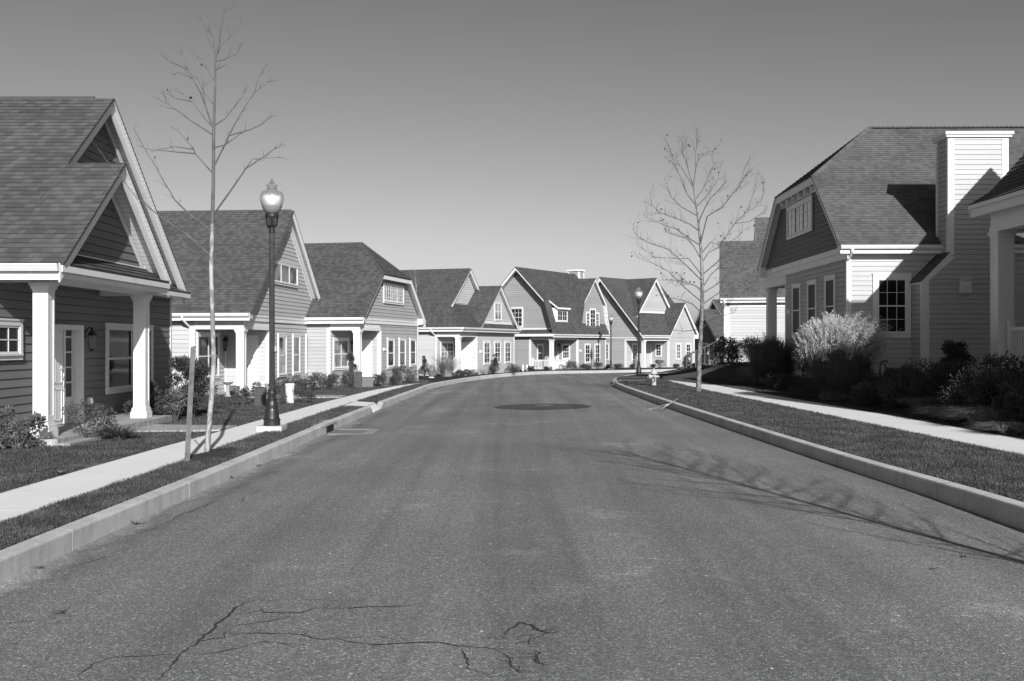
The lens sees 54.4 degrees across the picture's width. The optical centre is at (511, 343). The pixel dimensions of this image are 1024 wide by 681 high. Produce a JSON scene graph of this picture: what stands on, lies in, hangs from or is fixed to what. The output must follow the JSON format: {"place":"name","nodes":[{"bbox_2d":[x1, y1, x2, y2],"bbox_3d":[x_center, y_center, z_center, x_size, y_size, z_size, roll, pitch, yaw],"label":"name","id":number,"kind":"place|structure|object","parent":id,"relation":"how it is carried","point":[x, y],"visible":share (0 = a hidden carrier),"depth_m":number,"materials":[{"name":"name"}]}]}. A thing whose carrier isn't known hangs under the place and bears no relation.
{"place":"outdoors","nodes":[
{"label":"outdoors","id":0,"kind":"place"},
{"bbox_2d":[84,425,150,439],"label":"shrub","id":1,"kind":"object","parent":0,"point":[124,433],"depth_m":17.06,"materials":[{"name":"plant"}]},
{"bbox_2d":[127,424,236,431],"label":"path","id":2,"kind":"structure","parent":0,"point":[169,428],"depth_m":19.23,"materials":[{"name":"concrete"}]},
{"bbox_2d":[0,383,418,522],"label":"pavement","id":3,"kind":"structure","parent":0,"point":[19,500],"depth_m":13.02,"materials":[{"name":"concrete"}]},
{"bbox_2d":[276,392,288,404],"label":"rose bush","id":4,"kind":"object","parent":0,"point":[282,397],"visible":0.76,"depth_m":28.26,"materials":[{"name":"grey plant"}]},
{"bbox_2d":[247,395,346,398],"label":"path","id":5,"kind":"structure","parent":0,"point":[327,396],"depth_m":32.48,"materials":[{"name":"concrete"}]},
{"bbox_2d":[0,367,683,544],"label":"lawn","id":6,"kind":"structure","parent":0,"point":[434,380],"depth_m":17.00,"materials":[{"name":"plant"}]},
{"bbox_2d":[0,405,47,448],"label":"hydrangea bush","id":7,"kind":"object","parent":6,"relation":"on","point":[6,433],"visible":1,"depth_m":15.56,"materials":[{"name":"grey plant"}]},
{"bbox_2d":[60,398,121,437],"bbox_3d":[-7.195,1.298,17.020,0.984,0.736,0.777,0,0,-28],"label":"rose bush","id":8,"kind":"object","parent":6,"relation":"on","point":[101,415],"visible":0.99,"depth_m":17.03,"materials":[{"name":"grey plant"}]},
{"bbox_2d":[0,96,190,446],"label":"house","id":9,"kind":"structure","parent":6,"relation":"on","point":[92,284],"depth_m":18.93,"materials":[{"name":"grey"}]},
{"bbox_2d":[0,318,24,359],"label":"window","id":10,"kind":"structure","parent":9,"relation":"in","point":[11,330],"depth_m":16.92,"materials":[{"name":"white paint"}]},
{"bbox_2d":[55,330,65,424],"bbox_3d":[-8.472,0.632,18.465,0.108,1.776,0.780,0,0,0],"label":"door","id":11,"kind":"structure","parent":9,"relation":"in","point":[59,368],"depth_m":18.72,"materials":[{"name":"white paint"}]},
{"bbox_2d":[105,323,154,393],"bbox_3d":[-8.503,0.316,22.253,0.070,1.506,2.730,0,0,0],"label":"window","id":12,"kind":"structure","parent":9,"relation":"in","point":[119,336],"depth_m":21.67,"materials":[{"name":"white paint"}]},
{"bbox_2d":[121,381,161,414],"bbox_3d":[-8.066,1.242,21.787,0.814,0.897,0.694,0,0,0],"label":"bush","id":13,"kind":"object","parent":6,"relation":"on","point":[153,388],"visible":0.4,"depth_m":21.71,"materials":[{"name":"grey plant"}]},
{"bbox_2d":[150,388,180,414],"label":"bush","id":14,"kind":"object","parent":6,"relation":"on","point":[161,401],"visible":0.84,"depth_m":21.79,"materials":[{"name":"grey plant"}]},
{"bbox_2d":[164,386,187,420],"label":"bush","id":15,"kind":"object","parent":6,"relation":"on","point":[175,416],"visible":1,"depth_m":21.61,"materials":[{"name":"grey plant"}]},
{"bbox_2d":[184,346,195,461],"bbox_3d":[-4.664,0.889,14.409,0.156,1.722,1.118,0,0,-18],"label":"tree stake","id":16,"kind":"object","parent":6,"relation":"on","point":[190,387],"visible":0.91,"depth_m":13.89,"materials":[{"name":"wood"}]},
{"bbox_2d":[165,355,218,416],"bbox_3d":[-7.414,0.972,22.955,1.138,1.459,1.042,0,0,27],"label":"rose bush","id":17,"kind":"object","parent":6,"relation":"on","point":[182,364],"visible":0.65,"depth_m":22.78,"materials":[{"name":"grey plant"}]},
{"bbox_2d":[184,447,239,461],"bbox_3d":[-4.433,1.612,14.771,0.583,0.040,2.025,0,0,0],"label":"planting bed","id":18,"kind":"object","parent":6,"relation":"on","point":[217,452],"visible":0.93,"depth_m":14.54,"materials":[{"name":"soil"}]},
{"bbox_2d":[91,6,285,451],"bbox_3d":[-4.999,-1.680,15.108,3.715,6.917,0.912,0,0,16],"label":"street tree","id":19,"kind":"object","parent":18,"relation":"on","point":[213,358],"visible":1,"depth_m":14.98,"materials":[{"name":"grey plant"}]},
{"bbox_2d":[157,209,320,394],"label":"house","id":20,"kind":"structure","parent":6,"relation":"on","point":[241,272],"depth_m":36.71,"materials":[{"name":"grey"}]},
{"bbox_2d":[196,332,219,378],"bbox_3d":[-10.723,0.438,35.210,0.070,1.641,2.007,0,0,5],"label":"window","id":21,"kind":"structure","parent":20,"relation":"in","point":[203,339],"depth_m":35.15,"materials":[{"name":"white paint"}]},
{"bbox_2d":[246,338,254,389],"bbox_3d":[-9.637,0.763,36.705,0.382,1.954,0.070,0,0,5],"label":"door","id":22,"kind":"structure","parent":20,"relation":"in","point":[250,342],"depth_m":36.73,"materials":[{"name":"white paint"}]},
{"bbox_2d":[277,333,287,376],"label":"window","id":23,"kind":"structure","parent":20,"relation":"in","point":[282,338],"depth_m":38.04,"materials":[{"name":"white paint"}]},
{"bbox_2d":[275,260,298,287],"bbox_3d":[-8.714,-2.673,38.321,0.070,0.900,3.226,0,0,5],"label":"window","id":24,"kind":"structure","parent":20,"relation":"in","point":[286,274],"depth_m":38.42,"materials":[{"name":"white paint"}]},
{"bbox_2d":[292,334,300,374],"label":"window","id":25,"kind":"structure","parent":20,"relation":"in","point":[296,338],"depth_m":39.89,"materials":[{"name":"white paint"}]},
{"bbox_2d":[305,334,308,373],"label":"window","id":26,"kind":"structure","parent":20,"relation":"in","point":[306,335],"depth_m":41.17,"materials":[{"name":"white paint"}]},
{"bbox_2d":[232,386,251,404],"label":"rose bush","id":27,"kind":"object","parent":6,"relation":"on","point":[246,394],"visible":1,"depth_m":27.98,"materials":[{"name":"grey plant"}]},
{"bbox_2d":[250,381,268,397],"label":"rose bush","id":28,"kind":"object","parent":6,"relation":"on","point":[254,384],"visible":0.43,"depth_m":29.06,"materials":[{"name":"grey plant"}]},
{"bbox_2d":[254,387,265,404],"bbox_3d":[-7.000,1.466,27.698,0.310,0.520,0.315,0,0,-9],"label":"bin","id":29,"kind":"object","parent":6,"relation":"on","point":[260,396],"visible":0.92,"depth_m":27.55,"materials":[{"name":"plastic"}]},
{"bbox_2d":[256,178,286,431],"bbox_3d":[-4.580,-0.691,19.000,0.473,4.935,0.473,0,0,0],"label":"street lamp","id":30,"kind":"object","parent":6,"relation":"on","point":[271,198],"visible":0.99,"depth_m":18.95,"materials":[{"name":"black metal"}]},
{"bbox_2d":[267,375,293,391],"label":"rose bush","id":31,"kind":"object","parent":6,"relation":"on","point":[279,386],"visible":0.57,"depth_m":36.51,"materials":[{"name":"grey plant"}]},
{"bbox_2d":[285,383,294,402],"bbox_3d":[-6.450,1.471,28.900,0.276,0.625,0.276,0,0,0],"label":"drain pipe post","id":32,"kind":"object","parent":6,"relation":"on","point":[289,387],"visible":0.85,"depth_m":28.80,"materials":[{"name":"white paint"}]},
{"bbox_2d":[282,376,309,391],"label":"rose bush","id":33,"kind":"object","parent":6,"relation":"on","point":[300,382],"visible":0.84,"depth_m":36.41,"materials":[{"name":"grey plant"}]},
{"bbox_2d":[292,387,315,403],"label":"rose bush","id":34,"kind":"object","parent":6,"relation":"on","point":[311,396],"visible":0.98,"depth_m":28.98,"materials":[{"name":"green plant"}]},
{"bbox_2d":[304,373,324,390],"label":"rose bush","id":35,"kind":"object","parent":6,"relation":"on","point":[313,384],"visible":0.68,"depth_m":37.59,"materials":[{"name":"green plant"}]},
{"bbox_2d":[311,371,337,388],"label":"rose bush","id":36,"kind":"object","parent":6,"relation":"on","point":[329,383],"visible":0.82,"depth_m":38.47,"materials":[{"name":"grey plant"}]},
{"bbox_2d":[336,353,363,387],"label":"conifer","id":37,"kind":"object","parent":6,"relation":"on","point":[349,358],"visible":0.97,"depth_m":40.72,"materials":[{"name":"grey plant"}]},
{"bbox_2d":[353,371,361,387],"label":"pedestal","id":38,"kind":"object","parent":6,"relation":"on","point":[358,379],"visible":0.98,"depth_m":40.49,"materials":[{"name":"plastic"}]},
{"bbox_2d":[345,401,374,405],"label":"kerb ramp","id":39,"kind":"structure","parent":6,"relation":"on","point":[356,403],"depth_m":28.45,"materials":[{"name":"concrete"}]},
{"bbox_2d":[304,242,425,387],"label":"house","id":40,"kind":"structure","parent":6,"relation":"on","point":[365,309],"depth_m":43.48,"materials":[{"name":"grey"}]},
{"bbox_2d":[333,337,348,369],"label":"window","id":41,"kind":"structure","parent":40,"relation":"in","point":[340,345],"depth_m":42.25,"materials":[{"name":"white paint"}]},
{"bbox_2d":[363,341,369,376],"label":"door","id":42,"kind":"structure","parent":40,"relation":"in","point":[366,344],"depth_m":43.58,"materials":[{"name":"white paint"}]},
{"bbox_2d":[387,337,394,368],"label":"window","id":43,"kind":"structure","parent":40,"relation":"in","point":[390,341],"depth_m":44.73,"materials":[{"name":"white paint"}]},
{"bbox_2d":[383,283,404,304],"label":"window","id":44,"kind":"structure","parent":40,"relation":"in","point":[392,293],"depth_m":44.99,"materials":[{"name":"white paint"}]},
{"bbox_2d":[398,337,405,366],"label":"window","id":45,"kind":"structure","parent":40,"relation":"in","point":[402,341],"depth_m":46.41,"materials":[{"name":"white paint"}]},
{"bbox_2d":[409,338,416,366],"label":"window","id":46,"kind":"structure","parent":40,"relation":"in","point":[413,341],"depth_m":47.91,"materials":[{"name":"white paint"}]},
{"bbox_2d":[362,377,373,386],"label":"storage box","id":47,"kind":"object","parent":6,"relation":"on","point":[368,381],"visible":0.69,"depth_m":41.15,"materials":[{"name":"grey plastic"}]},
{"bbox_2d":[373,374,384,385],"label":"bush","id":48,"kind":"object","parent":6,"relation":"on","point":[377,379],"visible":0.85,"depth_m":42.06,"materials":[{"name":"grey plant"}]},
{"bbox_2d":[380,370,400,384],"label":"bush","id":49,"kind":"object","parent":6,"relation":"on","point":[393,379],"visible":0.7,"depth_m":43.47,"materials":[{"name":"grey plant"}]},
{"bbox_2d":[389,362,411,383],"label":"bush","id":50,"kind":"object","parent":6,"relation":"on","point":[399,368],"visible":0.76,"depth_m":44.98,"materials":[{"name":"grey plant"}]},
{"bbox_2d":[403,369,420,381],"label":"bush","id":51,"kind":"object","parent":6,"relation":"on","point":[409,378],"visible":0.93,"depth_m":46.32,"materials":[{"name":"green plant"}]},
{"bbox_2d":[418,355,429,377],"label":"conifer","id":52,"kind":"object","parent":6,"relation":"on","point":[423,369],"visible":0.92,"depth_m":55.98,"materials":[{"name":"grey plant"}]},
{"bbox_2d":[400,268,520,375],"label":"house","id":53,"kind":"structure","parent":6,"relation":"on","point":[471,321],"depth_m":62.41,"materials":[{"name":"grey"}]},
{"bbox_2d":[440,341,453,361],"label":"window","id":54,"kind":"structure","parent":53,"relation":"in","point":[447,347],"depth_m":60.92,"materials":[{"name":"white glass"}]},
{"bbox_2d":[462,344,470,371],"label":"door","id":55,"kind":"structure","parent":53,"relation":"in","point":[466,348],"depth_m":61.87,"materials":[{"name":"white paint"}]},
{"bbox_2d":[483,341,490,364],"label":"window","id":56,"kind":"structure","parent":53,"relation":"in","point":[487,344],"depth_m":63.29,"materials":[{"name":"white paint"}]},
{"bbox_2d":[494,341,500,363],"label":"window","id":57,"kind":"structure","parent":53,"relation":"in","point":[497,344],"depth_m":65.18,"materials":[{"name":"white paint"}]},
{"bbox_2d":[494,302,501,321],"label":"window","id":58,"kind":"structure","parent":53,"relation":"in","point":[497,305],"depth_m":65.06,"materials":[{"name":"white paint"}]},
{"bbox_2d":[504,341,510,363],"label":"window","id":59,"kind":"structure","parent":53,"relation":"in","point":[507,346],"depth_m":66.93,"materials":[{"name":"white paint"}]},
{"bbox_2d":[488,353,499,373],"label":"conifer","id":60,"kind":"object","parent":6,"relation":"on","point":[495,367],"visible":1,"depth_m":63.15,"materials":[{"name":"grey plant"}]},
{"bbox_2d":[500,267,609,369],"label":"house","id":61,"kind":"structure","parent":6,"relation":"on","point":[561,318],"depth_m":79.45,"materials":[{"name":"grey"}]},
{"bbox_2d":[511,307,522,327],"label":"window","id":62,"kind":"structure","parent":61,"relation":"in","point":[517,311],"depth_m":78.81,"materials":[{"name":"white paint"}]},
{"bbox_2d":[537,344,543,361],"bbox_3d":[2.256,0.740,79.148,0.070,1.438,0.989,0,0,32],"label":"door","id":63,"kind":"structure","parent":61,"relation":"in","point":[540,347],"depth_m":79.18,"materials":[{"name":"white paint"}]},
{"bbox_2d":[557,309,567,321],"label":"window","id":64,"kind":"structure","parent":61,"relation":"in","point":[562,315],"depth_m":78.01,"materials":[{"name":"white paint"}]},
{"bbox_2d":[562,344,569,359],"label":"window","id":65,"kind":"structure","parent":61,"relation":"in","point":[565,347],"depth_m":80.97,"materials":[{"name":"white paint"}]},
{"bbox_2d":[585,343,590,362],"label":"window","id":66,"kind":"structure","parent":61,"relation":"in","point":[587,345],"depth_m":81.82,"materials":[{"name":"white paint"}]},
{"bbox_2d":[590,308,595,326],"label":"window","id":67,"kind":"structure","parent":61,"relation":"in","point":[592,310],"depth_m":82.51,"materials":[{"name":"white paint"}]},
{"bbox_2d":[608,315,613,368],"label":"street lamp","id":68,"kind":"object","parent":6,"relation":"on","point":[610,318],"visible":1,"depth_m":80.48,"materials":[{"name":"black metal"}]},
{"bbox_2d":[597,277,698,367],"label":"house","id":69,"kind":"structure","parent":6,"relation":"on","point":[659,340],"depth_m":88.48,"materials":[{"name":"grey"}]},
{"bbox_2d":[655,343,661,356],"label":"window","id":70,"kind":"structure","parent":69,"relation":"in","point":[658,346],"depth_m":89.05,"materials":[{"name":"white paint"}]},
{"bbox_2d":[694,299,723,361],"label":"house","id":71,"kind":"structure","parent":6,"relation":"on","point":[712,328],"depth_m":112.74,"materials":[{"name":"grey"}]},
{"bbox_2d":[432,352,462,376],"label":"ornamental grass","id":72,"kind":"object","parent":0,"point":[446,369],"depth_m":57.84,"materials":[{"name":"plant"}]},
{"bbox_2d":[0,368,1023,680],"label":"road","id":73,"kind":"structure","parent":0,"point":[614,532],"depth_m":7.98,"materials":[{"name":"grey asphalt"}]},
{"bbox_2d":[0,385,451,596],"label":"gutter dust","id":74,"kind":"object","parent":73,"relation":"on","point":[36,575],"visible":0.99,"depth_m":9.74,"materials":[{"name":"sand"}]},
{"bbox_2d":[10,491,562,676],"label":"road cracks","id":75,"kind":"object","parent":73,"relation":"on","point":[234,608],"visible":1,"depth_m":6.03,"materials":[{"name":"black asphalt"}]},
{"bbox_2d":[0,369,674,583],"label":"kerb","id":76,"kind":"structure","parent":73,"relation":"on","point":[26,555],"depth_m":10.91,"materials":[{"name":"concrete"}]},
{"bbox_2d":[311,420,379,434],"bbox_3d":[-3.505,1.801,20.900,1.320,0.261,1.900,0,0,0],"label":"storm drain","id":77,"kind":"object","parent":73,"relation":"on","point":[327,423],"visible":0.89,"depth_m":20.90,"materials":[{"name":"concrete"}]},
{"bbox_2d":[494,404,590,409],"bbox_3d":[0.888,1.823,28.701,2.875,0.036,2.859,0,0,0],"label":"asphalt patch","id":78,"kind":"object","parent":73,"relation":"on","point":[531,407],"visible":1,"depth_m":28.57,"materials":[{"name":"grey asphalt"}]},
{"bbox_2d":[613,362,1023,529],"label":"kerb","id":79,"kind":"structure","parent":73,"relation":"on","point":[1003,509],"depth_m":13.34,"materials":[{"name":"concrete"}]},
{"bbox_2d":[0,0,1023,404],"label":"sky","id":80,"kind":"structure","parent":0,"point":[490,138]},
{"bbox_2d":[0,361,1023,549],"bbox_3d":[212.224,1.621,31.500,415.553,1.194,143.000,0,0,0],"label":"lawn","id":81,"kind":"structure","parent":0,"point":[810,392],"depth_m":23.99,"materials":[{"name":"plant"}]},
{"bbox_2d":[635,286,642,373],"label":"street lamp","id":82,"kind":"object","parent":81,"relation":"on","point":[638,293],"visible":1,"depth_m":53.95,"materials":[{"name":"black metal"}]},
{"bbox_2d":[647,367,659,384],"bbox_3d":[5.476,1.288,38.594,0.404,0.725,0.337,0,0,35],"label":"fire hydrant","id":83,"kind":"object","parent":81,"relation":"on","point":[653,374],"visible":0.95,"depth_m":38.52,"materials":[{"name":"metal"}]},
{"bbox_2d":[630,124,770,390],"bbox_3d":[6.368,-2.839,33.476,4.985,9.226,3.781,0,0,0],"label":"street tree","id":84,"kind":"object","parent":81,"relation":"on","point":[700,329],"visible":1,"depth_m":33.63,"materials":[{"name":"grey plant"}]},
{"bbox_2d":[711,335,736,364],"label":"conifer","id":85,"kind":"object","parent":81,"relation":"on","point":[721,361],"visible":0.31,"depth_m":51.99,"materials":[{"name":"grey plant"}]},
{"bbox_2d":[708,334,758,367],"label":"bush","id":86,"kind":"object","parent":81,"relation":"on","point":[732,355],"visible":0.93,"depth_m":47.16,"materials":[{"name":"grey plant"}]},
{"bbox_2d":[685,217,784,367],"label":"house","id":87,"kind":"structure","parent":81,"relation":"on","point":[748,318],"depth_m":54.18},
{"bbox_2d":[732,332,796,382],"bbox_3d":[9.773,0.477,37.618,3.318,2.012,3.469,0,0,0],"label":"bush","id":88,"kind":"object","parent":81,"relation":"on","point":[766,357],"depth_m":37.02,"materials":[{"name":"plant"}]},
{"bbox_2d":[766,371,802,388],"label":"bush","id":89,"kind":"object","parent":81,"relation":"on","point":[781,379],"visible":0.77,"depth_m":34.46,"materials":[{"name":"black plant"}]},
{"bbox_2d":[791,346,814,387],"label":"bush","id":90,"kind":"object","parent":81,"relation":"on","point":[797,354],"visible":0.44,"depth_m":32.66,"materials":[{"name":"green plant"}]},
{"bbox_2d":[757,126,1023,376],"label":"house","id":91,"kind":"structure","parent":81,"relation":"on","point":[876,222],"depth_m":30.93,"materials":[{"name":"grey wood"}]},
{"bbox_2d":[791,282,800,336],"bbox_3d":[10.471,-1.229,36.727,0.070,1.979,1.187,0,0,1],"label":"window","id":92,"kind":"structure","parent":91,"relation":"in","point":[796,288],"depth_m":36.72,"materials":[{"name":"grey glass"}]},
{"bbox_2d":[786,195,812,239],"bbox_3d":[10.401,-4.533,36.135,0.070,1.239,3.379,0,0,1],"label":"window","id":93,"kind":"structure","parent":91,"relation":"in","point":[799,215],"depth_m":35.99,"materials":[{"name":"white paint"}]},
{"bbox_2d":[806,279,816,330],"bbox_3d":[10.430,-1.225,34.698,0.070,1.998,1.151,0,0,1],"label":"window","id":94,"kind":"structure","parent":91,"relation":"in","point":[811,284],"depth_m":34.67,"materials":[{"name":"white paint"}]},
{"bbox_2d":[823,274,835,323],"bbox_3d":[10.399,-1.227,32.618,0.070,2.028,1.165,0,0,1],"label":"window","id":95,"kind":"structure","parent":91,"relation":"in","point":[829,280],"depth_m":32.57,"materials":[{"name":"white paint"}]},
{"bbox_2d":[872,273,911,337],"bbox_3d":[11.783,-1.177,30.874,1.211,2.007,0.070,0,0,1],"label":"window","id":96,"kind":"structure","parent":91,"relation":"in","point":[891,291],"depth_m":30.88,"materials":[{"name":"white paint"}]},
{"bbox_2d":[967,420,1023,434],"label":"ornamental grass","id":97,"kind":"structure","parent":81,"relation":"on","point":[1008,427],"depth_m":17.89,"materials":[{"name":"plant"}]},
{"bbox_2d":[968,154,1023,382],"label":"house","id":98,"kind":"structure","parent":81,"relation":"on","point":[1001,203],"depth_m":24.48,"materials":[{"name":"grey"}]},
{"bbox_2d":[662,363,1023,455],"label":"pavement","id":99,"kind":"structure","parent":0,"point":[996,441],"depth_m":21.43,"materials":[{"name":"concrete"}]},
{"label":"planting bed","id":100,"kind":"structure","parent":0,"visible":0},
{"bbox_2d":[790,309,896,400],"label":"ornamental grass","id":101,"kind":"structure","parent":100,"relation":"on","point":[839,355],"depth_m":27.81,"materials":[{"name":"grey plant"}]},
{"bbox_2d":[847,378,891,404],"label":"boxwood","id":102,"kind":"object","parent":100,"relation":"on","point":[870,394],"visible":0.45,"depth_m":25.60,"materials":[{"name":"black plant"}]},
{"bbox_2d":[878,364,925,401],"bbox_3d":[9.713,0.983,24.668,1.084,1.014,1.264,0,0,-33],"label":"boxwood","id":103,"kind":"object","parent":100,"relation":"on","point":[890,374],"visible":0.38,"depth_m":24.64,"materials":[{"name":"black plant"}]},
{"bbox_2d":[887,396,940,407],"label":"ornamental grass","id":104,"kind":"object","parent":100,"relation":"on","point":[920,402],"depth_m":23.14,"materials":[{"name":"plant"}]},
{"bbox_2d":[893,357,976,399],"bbox_3d":[10.119,0.853,23.824,1.808,1.084,1.683,0,0,39],"label":"boxwood","id":105,"kind":"object","parent":100,"relation":"on","point":[935,376],"visible":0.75,"depth_m":23.54,"materials":[{"name":"black plant"}]},
{"bbox_2d":[906,403,964,418],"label":"ornamental grass","id":106,"kind":"object","parent":100,"relation":"on","point":[943,412],"depth_m":21.02,"materials":[{"name":"plant"}]},
{"bbox_2d":[931,384,974,414],"bbox_3d":[9.752,1.173,21.306,1.388,0.720,1.304,0,0,13],"label":"bush","id":107,"kind":"object","parent":100,"relation":"on","point":[954,397],"visible":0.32,"depth_m":21.18,"materials":[{"name":"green plant"}]},
{"bbox_2d":[937,339,977,373],"bbox_3d":[11.190,0.449,25.271,0.950,1.175,0.992,0,0,-33],"label":"boxwood","id":108,"kind":"object","parent":100,"relation":"on","point":[952,350],"visible":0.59,"depth_m":25.11,"materials":[{"name":"black plant"}]},
{"bbox_2d":[933,403,1017,426],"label":"ornamental grass","id":109,"kind":"object","parent":100,"relation":"on","point":[982,414],"depth_m":19.28,"materials":[{"name":"plant"}]},
{"bbox_2d":[937,366,1023,414],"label":"boxwood","id":110,"kind":"object","parent":100,"relation":"on","point":[987,387],"visible":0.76,"depth_m":19.98,"materials":[{"name":"black plant"}]},
{"bbox_2d":[972,351,1023,382],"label":"bush","id":111,"kind":"object","parent":100,"relation":"on","point":[995,364],"visible":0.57,"depth_m":21.59,"materials":[{"name":"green plant"}]},
{"bbox_2d":[990,380,1023,420],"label":"boxwood","id":112,"kind":"object","parent":100,"relation":"on","point":[1006,400],"visible":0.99,"depth_m":18.86,"materials":[{"name":"black plant"}]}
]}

